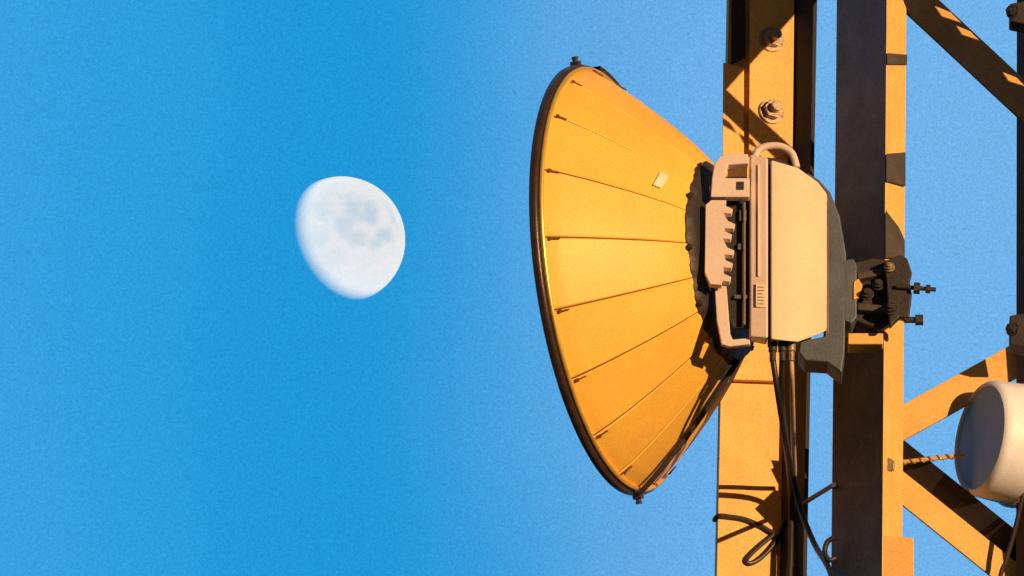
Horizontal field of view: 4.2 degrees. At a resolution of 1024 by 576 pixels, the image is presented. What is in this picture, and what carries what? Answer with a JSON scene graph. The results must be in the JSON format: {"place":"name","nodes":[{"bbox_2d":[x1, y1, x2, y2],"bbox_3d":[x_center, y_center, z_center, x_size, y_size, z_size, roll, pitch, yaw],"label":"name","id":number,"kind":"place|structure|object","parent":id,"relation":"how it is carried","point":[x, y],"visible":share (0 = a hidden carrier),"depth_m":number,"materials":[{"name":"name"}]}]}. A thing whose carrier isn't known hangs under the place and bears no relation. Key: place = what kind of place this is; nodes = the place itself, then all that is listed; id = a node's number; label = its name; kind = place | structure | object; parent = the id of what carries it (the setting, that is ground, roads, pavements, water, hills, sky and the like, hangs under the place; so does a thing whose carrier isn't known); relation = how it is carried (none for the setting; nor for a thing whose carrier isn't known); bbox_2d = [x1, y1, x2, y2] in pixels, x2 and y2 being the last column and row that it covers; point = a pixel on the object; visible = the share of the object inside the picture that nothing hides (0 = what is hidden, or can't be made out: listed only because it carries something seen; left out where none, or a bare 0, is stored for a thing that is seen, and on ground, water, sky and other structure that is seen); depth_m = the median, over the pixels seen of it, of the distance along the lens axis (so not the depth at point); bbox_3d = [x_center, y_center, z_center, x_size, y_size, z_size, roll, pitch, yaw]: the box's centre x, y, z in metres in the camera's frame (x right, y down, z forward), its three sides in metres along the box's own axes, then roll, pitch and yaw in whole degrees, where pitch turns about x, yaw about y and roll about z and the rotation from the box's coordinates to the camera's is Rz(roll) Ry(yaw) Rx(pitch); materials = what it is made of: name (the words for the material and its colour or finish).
{"place":"outdoors","nodes":[
{"label":"outdoors","id":0,"kind":"place"},
{"bbox_2d":[0,0,1016,575],"label":"sky","id":1,"kind":"structure","parent":0,"point":[269,306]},
{"label":"ground","id":2,"kind":"structure","parent":0,"visible":0},
{"bbox_2d":[715,0,1023,575],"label":"lattice tower","id":3,"kind":"structure","parent":2,"relation":"on","point":[769,78],"depth_m":19.37,"materials":[{"name":"metal"}]},
{"bbox_2d":[712,513,786,565],"bbox_3d":[0.331,0.352,19.411,0.105,0.074,0.020,5,-24,-11],"label":"looped wire","id":4,"kind":"object","parent":3,"relation":"attached to","point":[757,547],"visible":1,"depth_m":19.42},
{"bbox_2d":[779,361,793,575],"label":"data cable","id":5,"kind":"object","parent":3,"relation":"attached to","point":[790,552],"visible":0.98,"depth_m":19.39,"materials":[{"name":"black rubber"}]},
{"bbox_2d":[802,483,835,505],"bbox_3d":[0.422,0.285,19.266,0.006,0.095,0.279,3,-24,-7],"label":"standoff rod","id":6,"kind":"object","parent":3,"relation":"attached to","point":[818,493],"visible":0.84,"depth_m":19.25,"materials":[{"name":"metal"}]},
{"bbox_2d":[822,535,836,562],"bbox_3d":[0.433,0.356,19.074,0.020,0.043,0.012,6,-25,-14],"label":"cable hook","id":7,"kind":"object","parent":3,"relation":"attached to","point":[827,542],"visible":1,"depth_m":19.07,"materials":[{"name":"metal"}]},
{"bbox_2d":[844,255,935,352],"bbox_3d":[0.517,0.016,19.138,0.127,0.126,0.081,0,-24,0],"label":"mounting clamp","id":8,"kind":"object","parent":3,"relation":"attached to","point":[877,296],"visible":1,"depth_m":19.12,"materials":[{"name":"grey metal"}]},
{"bbox_2d":[705,142,845,383],"bbox_3d":[0.361,-0.049,19.142,0.195,0.352,0.107,0,-24,0],"label":"radio unit","id":9,"kind":"object","parent":8,"relation":"attached to","point":[775,255],"visible":1,"depth_m":19.11,"materials":[{"name":"paint"}]},
{"bbox_2d":[529,56,753,503],"bbox_3d":[0.253,-0.030,19.222,0.293,0.604,0.602,-9,-25,19],"label":"dish antenna","id":10,"kind":"object","parent":9,"relation":"attached to","point":[646,365],"visible":0.94,"depth_m":19.07,"materials":[{"name":"paint"}]},
{"bbox_2d":[789,361,796,475],"bbox_3d":[0.387,0.194,19.244,0.010,0.039,0.410,0,-24,1],"label":"pale cable","id":11,"kind":"object","parent":9,"relation":"hanging from","point":[792,409],"visible":0.81,"depth_m":19.15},
{"bbox_2d":[770,361,833,575],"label":"power cable","id":12,"kind":"object","parent":9,"relation":"hanging from","point":[804,520],"visible":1,"depth_m":19.14,"materials":[{"name":"black rubber"}]},
{"bbox_2d":[887,380,1023,507],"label":"drum antenna","id":13,"kind":"object","parent":3,"relation":"attached to","point":[988,455],"visible":0.97,"depth_m":19.29,"materials":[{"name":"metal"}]},
{"bbox_2d":[998,495,1023,575],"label":"antenna cable","id":14,"kind":"object","parent":13,"relation":"hanging from","point":[1012,538],"visible":1,"depth_m":19.26,"materials":[{"name":"black rubber"}]}
]}

